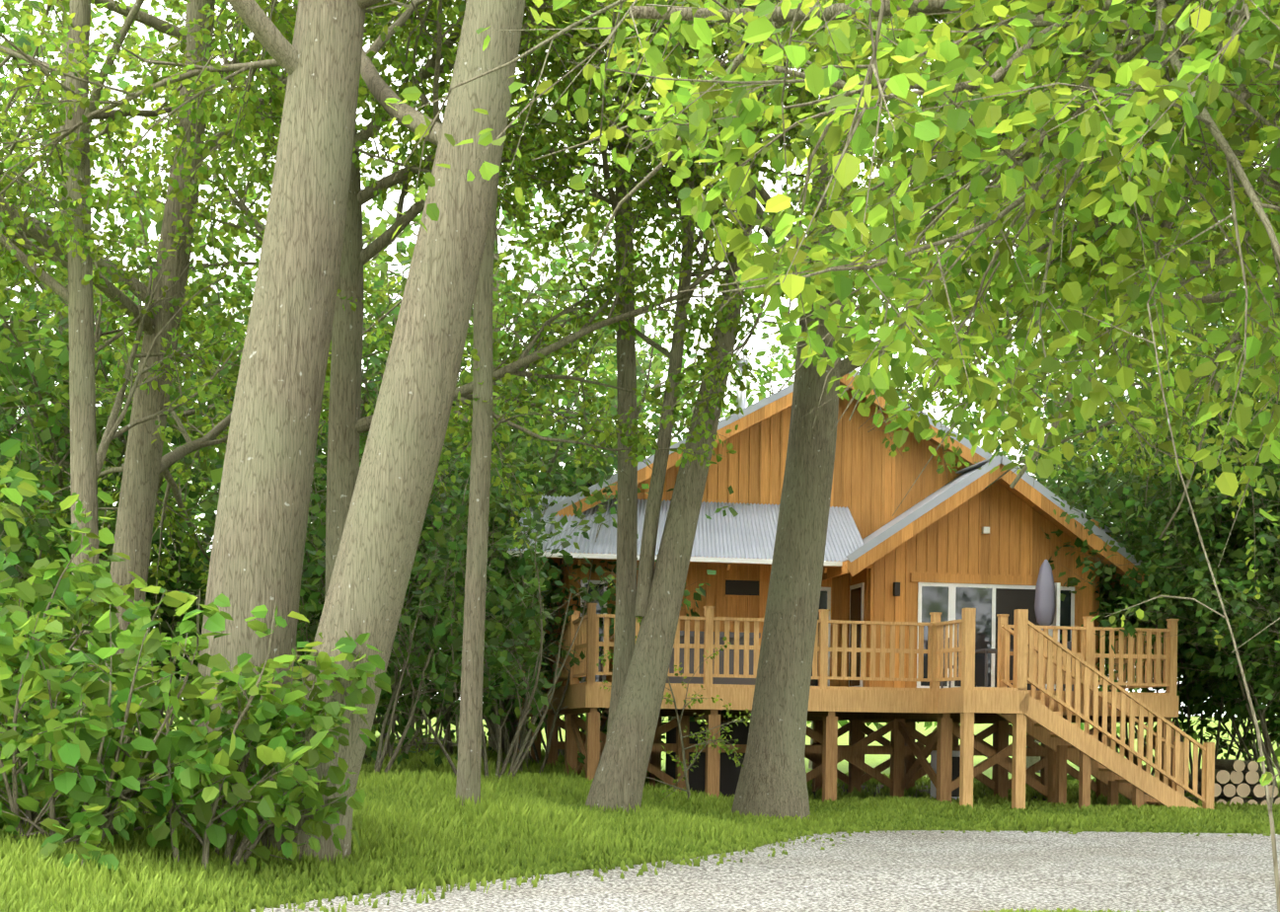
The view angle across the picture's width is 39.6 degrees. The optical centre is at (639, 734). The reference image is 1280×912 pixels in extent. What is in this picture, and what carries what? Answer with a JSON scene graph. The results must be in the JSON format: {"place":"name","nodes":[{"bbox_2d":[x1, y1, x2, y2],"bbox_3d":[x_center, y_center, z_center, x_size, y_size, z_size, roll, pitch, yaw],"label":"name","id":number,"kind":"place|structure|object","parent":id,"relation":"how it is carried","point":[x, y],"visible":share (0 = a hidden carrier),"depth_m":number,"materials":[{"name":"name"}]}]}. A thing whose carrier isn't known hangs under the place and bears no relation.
{"place":"outdoors","nodes":[
{"label":"outdoors","id":0,"kind":"place"},
{"bbox_2d":[0,0,1277,716],"label":"sky","id":1,"kind":"structure","parent":0,"point":[394,195],"materials":[{"name":"white"}]},
{"bbox_2d":[24,710,1279,893],"bbox_3d":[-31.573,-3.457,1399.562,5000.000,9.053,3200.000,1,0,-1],"label":"terrain","id":2,"kind":"structure","parent":0,"point":[872,760],"depth_m":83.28,"materials":[{"name":"green plant"}]},
{"bbox_2d":[0,438,391,871],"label":"hazel leaves","id":3,"kind":"object","parent":2,"relation":"on","point":[209,761],"visible":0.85,"depth_m":14.79,"materials":[{"name":"green plant"}]},
{"bbox_2d":[0,0,1279,865],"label":"tree","id":4,"kind":"object","parent":2,"relation":"on","point":[1078,287],"depth_m":10.42,"materials":[{"name":"green plant"}]},
{"bbox_2d":[0,0,1279,911],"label":"tree trunks","id":5,"kind":"object","parent":2,"relation":"on","point":[314,258],"visible":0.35,"depth_m":19.64,"materials":[{"name":"brown plant"}]},
{"bbox_2d":[0,213,1279,768],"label":"bush leaves","id":6,"kind":"object","parent":2,"relation":"on","point":[497,655],"visible":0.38,"depth_m":30.14,"materials":[{"name":"green plant"}]},
{"bbox_2d":[0,728,1279,911],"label":"grass","id":7,"kind":"structure","parent":2,"relation":"on","point":[415,826],"depth_m":19.16,"materials":[{"name":"green plant"}]},
{"bbox_2d":[0,0,1279,780],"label":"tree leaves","id":8,"kind":"object","parent":2,"relation":"on","point":[36,361],"visible":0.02,"depth_m":32.82,"materials":[{"name":"green plant"}]},
{"bbox_2d":[250,829,1279,911],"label":"gravel drive","id":9,"kind":"structure","parent":2,"relation":"on","point":[926,870],"depth_m":17.02,"materials":[{"name":"grey gravel"}]},
{"bbox_2d":[968,909,1025,911],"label":"grass tufts","id":10,"kind":"object","parent":9,"relation":"on","point":[993,910],"depth_m":14.21,"materials":[{"name":"green plant"}]},
{"bbox_2d":[522,384,1100,690],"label":"wooden wall","id":11,"kind":"structure","parent":2,"relation":"on","point":[873,481],"depth_m":33.34,"materials":[{"name":"brown wood"}]},
{"bbox_2d":[506,527,1074,799],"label":"cabin frames","id":12,"kind":"structure","parent":11,"relation":"attached to","point":[952,593],"depth_m":32.71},
{"bbox_2d":[583,583,1070,688],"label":"window","id":13,"kind":"structure","parent":12,"relation":"in","point":[936,599],"depth_m":32.83,"materials":[{"name":"clear glass"}]},
{"bbox_2d":[507,369,1140,565],"bbox_3d":[2.983,-5.045,36.798,12.627,3.914,11.232,1,0,-1],"label":"roof","id":14,"kind":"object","parent":11,"relation":"on","point":[747,531],"visible":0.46,"depth_m":32.46,"materials":[{"name":"grey metal"}]},
{"bbox_2d":[736,355,748,410],"bbox_3d":[2.037,-6.871,35.820,0.277,1.500,0.279,1,0,-1],"label":"chimney flue","id":15,"kind":"object","parent":14,"relation":"on","point":[741,399],"visible":0.46,"depth_m":35.73,"materials":[{"name":"silver metal"}]},
{"bbox_2d":[510,373,1149,597],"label":"cabin wood trim","id":16,"kind":"structure","parent":14,"relation":"attached to","point":[1032,497],"depth_m":32.57,"materials":[{"name":"brown wood"}]},
{"bbox_2d":[516,688,1174,808],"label":"cabin stilts","id":17,"kind":"object","parent":2,"relation":"on","point":[825,753],"visible":0.31,"depth_m":31.83,"materials":[{"name":"brown wood"}]},
{"bbox_2d":[515,602,1214,809],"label":"cabin deck and stairs","id":18,"kind":"structure","parent":17,"relation":"on","point":[1041,658],"depth_m":29.51,"materials":[{"name":"brown wood"}]},
{"bbox_2d":[666,630,1073,690],"bbox_3d":[3.748,-1.278,31.783,7.931,0.950,2.288,1,0,-1],"label":"patio furniture","id":19,"kind":"object","parent":18,"relation":"on","point":[723,680],"visible":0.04,"depth_m":30.85,"materials":[{"name":"brown wood"}]},
{"bbox_2d":[1034,559,1055,690],"bbox_3d":[7.329,-1.963,32.170,0.435,2.420,0.435,1,0,-1],"label":"closed patio umbrella","id":20,"kind":"object","parent":18,"relation":"on","point":[1044,605],"visible":0.69,"depth_m":32.06,"materials":[{"name":"grey fabric"}]},
{"bbox_2d":[1185,758,1279,806],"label":"log pile bark","id":21,"kind":"object","parent":2,"relation":"on","point":[1225,764],"visible":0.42,"depth_m":31.38,"materials":[{"name":"brown wood"}]},
{"bbox_2d":[1214,759,1279,805],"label":"firewood logs","id":22,"kind":"object","parent":2,"relation":"on","point":[1237,777],"visible":0.69,"depth_m":31.16,"materials":[{"name":"beige wood"}]},
{"bbox_2d":[587,481,1039,796],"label":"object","id":23,"kind":"object","parent":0,"point":[1010,601],"visible":0.29,"depth_m":32.47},
{"bbox_2d":[811,783,1076,803],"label":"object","id":24,"kind":"structure","parent":0,"point":[881,786],"depth_m":38.85,"materials":[{"name":"green plant"}]}
]}

